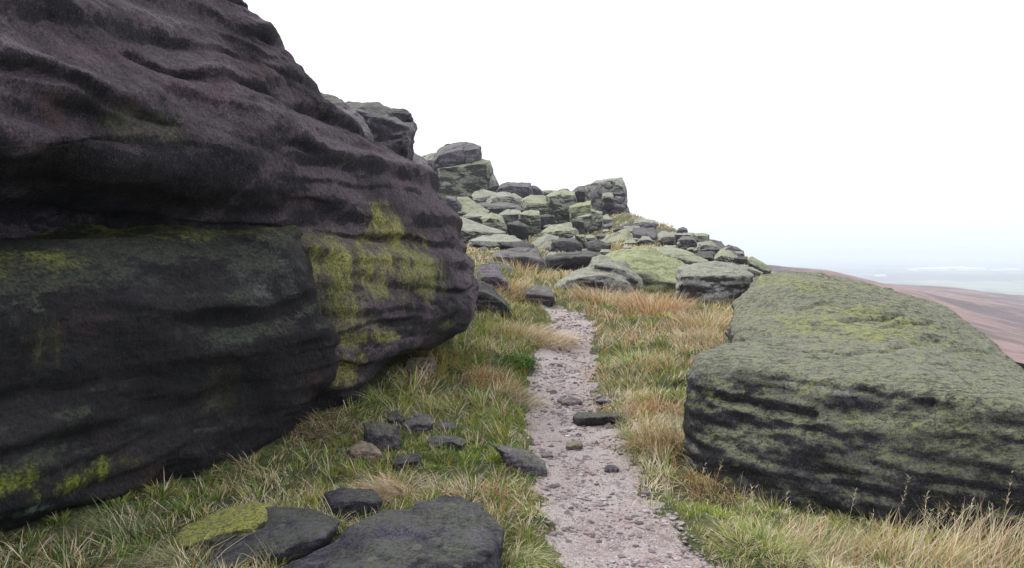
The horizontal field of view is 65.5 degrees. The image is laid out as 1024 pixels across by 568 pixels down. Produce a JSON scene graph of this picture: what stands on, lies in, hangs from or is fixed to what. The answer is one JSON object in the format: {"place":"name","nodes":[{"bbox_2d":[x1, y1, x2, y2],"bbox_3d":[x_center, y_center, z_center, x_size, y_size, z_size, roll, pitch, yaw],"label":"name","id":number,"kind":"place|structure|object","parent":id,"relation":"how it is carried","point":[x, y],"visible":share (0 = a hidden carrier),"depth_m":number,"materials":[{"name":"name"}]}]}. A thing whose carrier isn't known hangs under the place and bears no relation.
{"place":"outdoors","nodes":[
{"label":"outdoors","id":0,"kind":"place"},
{"bbox_2d":[462,212,486,223],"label":"tilted block","id":1,"kind":"structure","parent":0,"point":[475,217],"depth_m":45.85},
{"bbox_2d":[0,213,1023,567],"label":"ground","id":2,"kind":"structure","parent":0,"point":[554,553],"depth_m":5.89,"materials":[{"name":"plant"}]},
{"bbox_2d":[40,488,192,561],"bbox_3d":[-2.171,1.379,4.520,0.990,0.408,0.998,0,2,0],"label":"grass tussock","id":3,"kind":"object","parent":2,"relation":"on","point":[126,528],"depth_m":4.52,"materials":[{"name":"plant"}]},
{"bbox_2d":[0,224,340,532],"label":"cracked boulder","id":4,"kind":"object","parent":2,"relation":"on","point":[134,358],"visible":0.88,"depth_m":5.29,"materials":[{"name":"stone"}]},
{"bbox_2d":[88,516,257,567],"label":"grass tussock","id":5,"kind":"object","parent":2,"relation":"on","point":[160,559],"depth_m":4.11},
{"bbox_2d":[172,502,273,552],"bbox_3d":[-1.703,1.576,4.664,0.682,0.586,0.593,0,2,0],"label":"yellow rock","id":6,"kind":"object","parent":2,"relation":"on","point":[253,515],"visible":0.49,"depth_m":4.45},
{"bbox_2d":[0,0,478,412],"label":"overhanging crag","id":7,"kind":"structure","parent":2,"relation":"on","point":[127,114],"depth_m":6.14,"materials":[{"name":"stone"}]},
{"bbox_2d":[321,93,373,141],"bbox_3d":[-2.559,-1.927,12.113,1.196,2.104,1.443,0,2,0],"label":"crest rock","id":8,"kind":"object","parent":7,"relation":"on","point":[341,104],"visible":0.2,"depth_m":11.94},
{"bbox_2d":[185,447,307,484],"bbox_3d":[-1.912,1.337,5.870,0.943,0.463,0.987,0,2,0],"label":"grass tussock","id":9,"kind":"object","parent":2,"relation":"on","point":[247,465],"depth_m":5.84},
{"bbox_2d":[204,506,340,567],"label":"sloping rock","id":10,"kind":"object","parent":2,"relation":"on","point":[289,532],"visible":0.72,"depth_m":4.20,"materials":[{"name":"stone"}]},
{"bbox_2d":[268,401,377,459],"bbox_3d":[-1.545,1.286,6.757,1.384,0.536,1.281,-1,3,-22],"label":"grass tussock","id":11,"kind":"object","parent":2,"relation":"on","point":[323,427],"depth_m":6.69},
{"bbox_2d":[300,490,367,531],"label":"grass tussock","id":12,"kind":"object","parent":2,"relation":"on","point":[333,513],"depth_m":4.79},
{"bbox_2d":[323,487,382,522],"bbox_3d":[-0.997,1.456,4.989,0.385,0.326,0.362,0,2,0],"label":"rock","id":13,"kind":"object","parent":2,"relation":"on","point":[348,500],"visible":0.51,"depth_m":4.83,"materials":[{"name":"stone"}]},
{"bbox_2d":[346,440,382,460],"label":"rock","id":14,"kind":"object","parent":2,"relation":"on","point":[363,449],"visible":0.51,"depth_m":6.01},
{"bbox_2d":[346,101,417,159],"bbox_3d":[-2.247,-2.090,13.416,1.355,2.085,1.463,0,2,0],"label":"crest rock","id":15,"kind":"object","parent":2,"relation":"on","point":[395,134],"visible":0.32,"depth_m":12.71,"materials":[{"name":"stone"}]},
{"bbox_2d":[386,108,413,160],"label":"crest rock","id":16,"kind":"object","parent":15,"relation":"on","point":[403,114],"visible":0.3,"depth_m":13.13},
{"bbox_2d":[363,421,400,451],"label":"rock","id":17,"kind":"object","parent":2,"relation":"on","point":[379,434],"visible":0.56,"depth_m":6.35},
{"bbox_2d":[345,380,422,410],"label":"grass tussock","id":18,"kind":"object","parent":2,"relation":"on","point":[378,399],"depth_m":7.54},
{"bbox_2d":[329,461,454,510],"bbox_3d":[-0.842,1.372,5.334,1.006,0.410,1.008,0,2,0],"label":"grass tussock","id":19,"kind":"object","parent":2,"relation":"on","point":[399,487],"depth_m":5.35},
{"bbox_2d":[281,495,504,567],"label":"flat rock","id":20,"kind":"object","parent":2,"relation":"on","point":[445,531],"visible":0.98,"depth_m":3.99,"materials":[{"name":"stone"}]},
{"bbox_2d":[387,410,404,425],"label":"rock","id":21,"kind":"object","parent":2,"relation":"on","point":[395,416],"visible":0.47,"depth_m":6.91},
{"bbox_2d":[391,453,421,470],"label":"rock","id":22,"kind":"object","parent":2,"relation":"on","point":[400,460],"visible":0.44,"depth_m":5.81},
{"bbox_2d":[402,413,433,432],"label":"rock","id":23,"kind":"object","parent":2,"relation":"on","point":[418,422],"visible":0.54,"depth_m":6.81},
{"bbox_2d":[403,356,436,378],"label":"rock","id":24,"kind":"object","parent":2,"relation":"on","point":[410,363],"visible":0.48,"depth_m":8.62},
{"bbox_2d":[413,153,438,194],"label":"crest rock","id":25,"kind":"object","parent":2,"relation":"on","point":[419,159],"visible":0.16,"depth_m":20.94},
{"bbox_2d":[422,152,435,167],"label":"skyline rock","id":26,"kind":"object","parent":2,"relation":"on","point":[429,157],"visible":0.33,"depth_m":63.88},
{"bbox_2d":[427,434,465,450],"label":"rock","id":27,"kind":"object","parent":2,"relation":"on","point":[458,443],"visible":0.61,"depth_m":6.47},
{"bbox_2d":[437,420,456,432],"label":"rock","id":28,"kind":"object","parent":2,"relation":"on","point":[446,423],"visible":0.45,"depth_m":6.87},
{"bbox_2d":[414,344,487,372],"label":"grass tussock","id":29,"kind":"object","parent":2,"relation":"on","point":[450,357],"depth_m":9.21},
{"bbox_2d":[445,196,461,213],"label":"grey rock","id":30,"kind":"object","parent":2,"relation":"on","point":[453,203],"visible":0.69,"depth_m":49.80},
{"bbox_2d":[436,159,493,199],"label":"tor block","id":31,"kind":"structure","parent":2,"relation":"on","point":[466,180],"depth_m":61.30,"materials":[{"name":"stone"}]},
{"bbox_2d":[432,142,481,171],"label":"balanced boulder","id":32,"kind":"object","parent":31,"relation":"on","point":[454,154],"visible":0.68,"depth_m":61.82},
{"bbox_2d":[457,197,489,216],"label":"pale slab","id":33,"kind":"structure","parent":2,"relation":"on","point":[468,205],"depth_m":50.37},
{"bbox_2d":[460,216,505,243],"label":"sloping slab","id":34,"kind":"structure","parent":2,"relation":"on","point":[470,229],"depth_m":42.01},
{"bbox_2d":[471,189,495,202],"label":"grey rock","id":35,"kind":"object","parent":2,"relation":"on","point":[481,196],"visible":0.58,"depth_m":58.04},
{"bbox_2d":[474,264,508,294],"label":"rounded boulder","id":36,"kind":"object","parent":2,"relation":"on","point":[492,274],"visible":0.45,"depth_m":14.65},
{"bbox_2d":[475,278,511,316],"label":"brown boulder","id":37,"kind":"object","parent":2,"relation":"on","point":[489,296],"visible":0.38,"depth_m":12.63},
{"bbox_2d":[488,175,498,191],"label":"tor shoulder","id":38,"kind":"object","parent":2,"relation":"on","point":[493,184],"visible":0.66,"depth_m":61.25},
{"bbox_2d":[454,362,533,391],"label":"grass tussock","id":39,"kind":"object","parent":2,"relation":"on","point":[494,374],"depth_m":8.98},
{"bbox_2d":[480,212,507,234],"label":"tilted block","id":40,"kind":"structure","parent":2,"relation":"on","point":[493,220],"depth_m":44.93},
{"bbox_2d":[469,234,520,249],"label":"flat slab","id":41,"kind":"structure","parent":2,"relation":"on","point":[492,241],"depth_m":36.73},
{"bbox_2d":[477,202,524,211],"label":"flat block","id":42,"kind":"structure","parent":2,"relation":"on","point":[503,206],"depth_m":53.19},
{"bbox_2d":[489,261,513,274],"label":"rounded boulder","id":43,"kind":"object","parent":2,"relation":"on","point":[500,264],"visible":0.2,"depth_m":17.06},
{"bbox_2d":[486,192,522,205],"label":"grey rock","id":44,"kind":"object","parent":2,"relation":"on","point":[513,198],"visible":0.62,"depth_m":55.89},
{"bbox_2d":[498,209,520,223],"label":"round block","id":45,"kind":"structure","parent":2,"relation":"on","point":[508,215],"depth_m":50.44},
{"bbox_2d":[487,206,500,213],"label":"black block","id":46,"kind":"structure","parent":45,"relation":"on","point":[495,209],"depth_m":51.34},
{"bbox_2d":[477,317,552,349],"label":"grass tussock","id":47,"kind":"object","parent":2,"relation":"on","point":[521,333],"depth_m":11.12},
{"bbox_2d":[496,182,533,197],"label":"skyline boulder","id":48,"kind":"object","parent":2,"relation":"on","point":[522,189],"visible":0.51,"depth_m":59.81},
{"bbox_2d":[478,379,552,410],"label":"grass tussock","id":49,"kind":"object","parent":2,"relation":"on","point":[531,399],"depth_m":8.33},
{"bbox_2d":[498,241,533,248],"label":"flat slab","id":50,"kind":"structure","parent":2,"relation":"on","point":[515,244],"depth_m":35.09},
{"bbox_2d":[506,221,528,239],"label":"black block","id":51,"kind":"structure","parent":2,"relation":"on","point":[518,229],"depth_m":45.48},
{"bbox_2d":[490,247,546,273],"bbox_3d":[0.197,-0.476,24.290,1.724,1.286,1.602,0,2,0],"label":"dark boulder","id":52,"kind":"object","parent":2,"relation":"on","point":[524,255],"visible":0.39,"depth_m":23.61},
{"bbox_2d":[500,352,536,368],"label":"bilberry shrub","id":53,"kind":"object","parent":2,"relation":"on","point":[514,357],"visible":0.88,"depth_m":9.70,"materials":[{"name":"green plant"}]},
{"bbox_2d":[497,275,539,301],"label":"grass tussock","id":54,"kind":"object","parent":2,"relation":"on","point":[515,288],"depth_m":14.47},
{"bbox_2d":[494,445,546,476],"bbox_3d":[0.061,1.409,6.001,0.401,0.405,0.388,0,2,0],"label":"embedded rock","id":55,"kind":"object","parent":2,"relation":"on","point":[529,462],"visible":0.61,"depth_m":5.83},
{"bbox_2d":[486,248,565,280],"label":"grass tussock","id":56,"kind":"object","parent":2,"relation":"on","point":[533,271],"depth_m":17.85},
{"bbox_2d":[518,210,540,233],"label":"grey block","id":57,"kind":"structure","parent":2,"relation":"on","point":[530,219],"depth_m":48.88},
{"bbox_2d":[520,195,548,214],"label":"terrace block","id":58,"kind":"structure","parent":2,"relation":"on","point":[536,202],"depth_m":53.90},
{"bbox_2d":[531,185,541,194],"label":"skyline boulder","id":59,"kind":"object","parent":2,"relation":"on","point":[537,190],"visible":0.47,"depth_m":61.77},
{"bbox_2d":[501,535,573,567],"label":"grass tussock","id":60,"kind":"object","parent":2,"relation":"on","point":[523,554],"depth_m":4.17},
{"bbox_2d":[524,285,554,306],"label":"doorstep rock","id":61,"kind":"object","parent":2,"relation":"on","point":[545,294],"visible":0.62,"depth_m":14.35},
{"bbox_2d":[532,234,558,251],"bbox_3d":[1.465,-1.540,36.064,1.368,1.466,1.430,0,2,0],"label":"grey wedge","id":62,"kind":"object","parent":2,"relation":"on","point":[543,242],"visible":0.48,"depth_m":35.85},
{"bbox_2d":[502,314,592,353],"bbox_3d":[0.505,0.758,11.411,1.467,0.667,1.422,0,2,0],"label":"grass tussock","id":63,"kind":"object","parent":2,"relation":"on","point":[558,339],"depth_m":11.35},
{"bbox_2d":[540,214,554,229],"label":"black block","id":64,"kind":"structure","parent":2,"relation":"on","point":[546,219],"depth_m":50.38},
{"bbox_2d":[538,222,578,238],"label":"topped block","id":65,"kind":"structure","parent":2,"relation":"on","point":[567,230],"depth_m":42.11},
{"bbox_2d":[551,237,582,252],"bbox_3d":[2.420,-1.453,36.097,1.610,1.323,1.485,0,2,0],"label":"dark wedge","id":66,"kind":"object","parent":2,"relation":"on","point":[566,244],"visible":0.5,"depth_m":35.48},
{"bbox_2d":[544,250,601,271],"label":"flat boulder","id":67,"kind":"object","parent":2,"relation":"on","point":[574,260],"visible":0.41,"depth_m":24.54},
{"bbox_2d":[571,219,584,234],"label":"dark pillar","id":68,"kind":"structure","parent":2,"relation":"on","point":[579,224],"depth_m":42.43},
{"bbox_2d":[573,186,585,202],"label":"terrace block","id":69,"kind":"structure","parent":2,"relation":"on","point":[579,191],"depth_m":55.75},
{"bbox_2d":[569,200,591,221],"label":"yellow block","id":70,"kind":"structure","parent":2,"relation":"on","point":[579,209],"depth_m":49.89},
{"bbox_2d":[575,234,586,248],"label":"green block","id":71,"kind":"structure","parent":2,"relation":"on","point":[582,238],"depth_m":36.44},
{"bbox_2d":[576,213,591,232],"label":"green block","id":72,"kind":"structure","parent":2,"relation":"on","point":[586,219],"depth_m":47.84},
{"bbox_2d":[590,209,602,228],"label":"green block","id":73,"kind":"structure","parent":2,"relation":"on","point":[597,218],"depth_m":47.90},
{"bbox_2d":[553,255,643,296],"bbox_3d":[1.742,0.000,16.375,1.947,1.206,1.604,0,2,0],"label":"split boulder","id":74,"kind":"object","parent":2,"relation":"on","point":[601,270],"visible":0.48,"depth_m":15.95,"materials":[{"name":"stone"}]},
{"bbox_2d":[586,239,610,252],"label":"dark rock","id":75,"kind":"object","parent":2,"relation":"on","point":[598,245],"visible":0.62,"depth_m":33.03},
{"bbox_2d":[565,281,643,306],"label":"grass tussock","id":76,"kind":"object","parent":2,"relation":"on","point":[605,297],"depth_m":14.73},
{"bbox_2d":[585,177,627,214],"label":"crag tower","id":77,"kind":"structure","parent":2,"relation":"on","point":[597,189],"depth_m":53.73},
{"bbox_2d":[604,203,625,215],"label":"crag block","id":78,"kind":"structure","parent":2,"relation":"on","point":[619,208],"depth_m":52.30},
{"bbox_2d":[603,203,614,209],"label":"rubble block","id":79,"kind":"structure","parent":78,"relation":"on","point":[608,206],"depth_m":51.87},
{"bbox_2d":[601,192,613,202],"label":"rubble block","id":80,"kind":"structure","parent":79,"relation":"on","point":[607,197],"depth_m":51.91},
{"bbox_2d":[602,228,630,243],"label":"green block","id":81,"kind":"structure","parent":2,"relation":"on","point":[617,235],"depth_m":36.41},
{"bbox_2d":[466,211,772,301],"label":"grass","id":82,"kind":"structure","parent":2,"relation":"on","point":[477,252],"depth_m":30.95,"materials":[{"name":"plant"}]},
{"bbox_2d":[594,345,693,376],"bbox_3d":[1.654,0.942,10.179,1.458,0.357,1.480,0,2,0],"label":"grass tussock","id":83,"kind":"object","parent":2,"relation":"on","point":[613,364],"depth_m":10.12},
{"bbox_2d":[605,246,684,294],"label":"pale dome","id":84,"kind":"structure","parent":2,"relation":"on","point":[649,266],"depth_m":17.20,"materials":[{"name":"stone"}]},
{"bbox_2d":[632,227,657,240],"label":"slope block","id":85,"kind":"structure","parent":2,"relation":"on","point":[639,233],"depth_m":35.23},
{"bbox_2d":[633,217,656,228],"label":"slope block","id":86,"kind":"structure","parent":2,"relation":"on","point":[639,220],"depth_m":38.55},
{"bbox_2d":[639,236,652,244],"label":"rubble block","id":87,"kind":"structure","parent":2,"relation":"on","point":[643,240],"depth_m":31.68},
{"bbox_2d":[637,223,657,228],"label":"slope block","id":88,"kind":"structure","parent":2,"relation":"on","point":[648,225],"depth_m":38.07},
{"bbox_2d":[614,386,686,423],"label":"grass tussock","id":89,"kind":"object","parent":2,"relation":"on","point":[653,402],"depth_m":7.74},
{"bbox_2d":[607,392,694,466],"bbox_3d":[1.162,1.101,6.418,0.984,0.588,1.114,1,3,28],"label":"grass tussock","id":90,"kind":"object","parent":2,"relation":"on","point":[644,441],"depth_m":6.31,"materials":[{"name":"plant"}]},
{"bbox_2d":[607,288,704,316],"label":"grass tussock","id":91,"kind":"object","parent":2,"relation":"on","point":[650,304],"depth_m":13.62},
{"bbox_2d":[658,233,673,245],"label":"grey rock","id":92,"kind":"object","parent":2,"relation":"on","point":[666,239],"visible":0.62,"depth_m":32.93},
{"bbox_2d":[653,246,708,264],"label":"green dome","id":93,"kind":"structure","parent":2,"relation":"on","point":[686,257],"depth_m":21.33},
{"bbox_2d":[674,233,694,247],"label":"jointed block","id":94,"kind":"structure","parent":2,"relation":"on","point":[677,236],"depth_m":31.03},
{"bbox_2d":[677,236,696,247],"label":"slope block","id":95,"kind":"structure","parent":2,"relation":"on","point":[688,241],"depth_m":28.63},
{"bbox_2d":[654,302,732,335],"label":"grass tussock","id":96,"kind":"object","parent":2,"relation":"on","point":[697,322],"depth_m":12.08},
{"bbox_2d":[664,319,723,350],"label":"grass tussock","id":97,"kind":"object","parent":2,"relation":"on","point":[695,335],"depth_m":11.11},
{"bbox_2d":[693,233,708,241],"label":"jointed block","id":98,"kind":"structure","parent":2,"relation":"on","point":[702,237],"depth_m":30.45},
{"bbox_2d":[701,251,714,260],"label":"rubble block","id":99,"kind":"structure","parent":2,"relation":"on","point":[708,256],"depth_m":23.61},
{"bbox_2d":[699,241,718,248],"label":"slope block","id":100,"kind":"structure","parent":2,"relation":"on","point":[705,244],"depth_m":27.15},
{"bbox_2d":[698,247,722,252],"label":"slope block","id":101,"kind":"structure","parent":2,"relation":"on","point":[716,250],"depth_m":26.93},
{"bbox_2d":[666,459,755,508],"bbox_3d":[1.424,1.337,5.669,0.741,0.463,0.758,1,3,25],"label":"grass tussock","id":102,"kind":"object","parent":2,"relation":"on","point":[708,487],"depth_m":5.65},
{"bbox_2d":[704,239,723,247],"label":"slope block","id":103,"kind":"structure","parent":2,"relation":"on","point":[718,243],"depth_m":27.62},
{"bbox_2d":[675,261,753,306],"bbox_3d":[3.919,0.183,15.489,1.782,1.264,1.813,0,2,0],"label":"dark boulder","id":104,"kind":"object","parent":2,"relation":"on","point":[718,279],"visible":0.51,"depth_m":14.63,"materials":[{"name":"stone"}]},
{"bbox_2d":[714,248,734,262],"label":"slope block","id":105,"kind":"structure","parent":2,"relation":"on","point":[722,255],"depth_m":23.95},
{"bbox_2d":[734,256,747,264],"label":"grey rock","id":106,"kind":"object","parent":2,"relation":"on","point":[742,260],"visible":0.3,"depth_m":23.51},
{"bbox_2d":[747,267,763,277],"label":"grey rock","id":107,"kind":"object","parent":2,"relation":"on","point":[756,272],"visible":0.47,"depth_m":21.49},
{"bbox_2d":[747,256,771,273],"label":"last boulder","id":108,"kind":"object","parent":2,"relation":"on","point":[759,265],"visible":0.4,"depth_m":22.05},
{"bbox_2d":[695,484,831,567],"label":"grass tussock","id":109,"kind":"object","parent":2,"relation":"on","point":[757,532],"depth_m":4.41,"materials":[{"name":"plant"}]},
{"bbox_2d":[761,492,896,567],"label":"grass tussock","id":110,"kind":"object","parent":2,"relation":"on","point":[806,531],"depth_m":4.50,"materials":[{"name":"plant"}]},
{"bbox_2d":[683,270,1023,541],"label":"boulder","id":111,"kind":"object","parent":2,"relation":"on","point":[817,390],"visible":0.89,"depth_m":5.56,"materials":[{"name":"stone"}]},
{"bbox_2d":[822,473,1006,567],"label":"grass tussock","id":112,"kind":"object","parent":2,"relation":"on","point":[899,536],"depth_m":4.45,"materials":[{"name":"plant"}]},
{"bbox_2d":[897,472,1023,567],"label":"grass tussock","id":113,"kind":"object","parent":2,"relation":"on","point":[991,539],"depth_m":4.65,"materials":[{"name":"plant"}]},
{"bbox_2d":[546,190,577,224],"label":"terrace block","id":114,"kind":"structure","parent":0,"point":[560,202],"depth_m":53.32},
{"bbox_2d":[524,305,724,567],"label":"path","id":115,"kind":"structure","parent":0,"point":[586,550],"depth_m":5.62,"materials":[{"name":"gravel"}]},
{"bbox_2d":[561,397,582,405],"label":"stone","id":116,"kind":"object","parent":115,"relation":"on","point":[570,401],"visible":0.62,"depth_m":8.45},
{"bbox_2d":[566,440,582,449],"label":"stone","id":117,"kind":"object","parent":115,"relation":"on","point":[574,445],"visible":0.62,"depth_m":6.56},
{"bbox_2d":[573,411,622,425],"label":"embedded slab","id":118,"kind":"structure","parent":115,"relation":"on","point":[589,419],"depth_m":7.48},
{"bbox_2d":[595,396,617,405],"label":"stone","id":119,"kind":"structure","parent":115,"relation":"on","point":[600,401],"depth_m":8.41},
{"bbox_2d":[604,465,618,472],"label":"stone","id":120,"kind":"object","parent":115,"relation":"on","point":[611,468],"visible":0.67,"depth_m":5.91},
{"bbox_2d":[243,0,1023,256],"label":"sky","id":121,"kind":"structure","parent":0,"point":[781,128],"materials":[{"name":"white"}]},
{"bbox_2d":[746,256,1023,368],"bbox_3d":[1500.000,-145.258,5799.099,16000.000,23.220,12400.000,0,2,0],"label":"valley","id":122,"kind":"structure","parent":0,"point":[894,270],"depth_m":4333.20,"materials":[{"name":"white"}]},
{"bbox_2d":[908,268,946,270],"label":"warehouse","id":123,"kind":"structure","parent":122,"relation":"on","point":[929,269],"depth_m":3555.68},
{"bbox_2d":[956,268,987,270],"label":"warehouse","id":124,"kind":"structure","parent":122,"relation":"on","point":[975,269],"depth_m":3558.09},
{"bbox_2d":[768,265,1023,364],"bbox_3d":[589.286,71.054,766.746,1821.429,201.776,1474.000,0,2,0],"label":"moor","id":125,"kind":"structure","parent":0,"point":[997,319],"depth_m":230.45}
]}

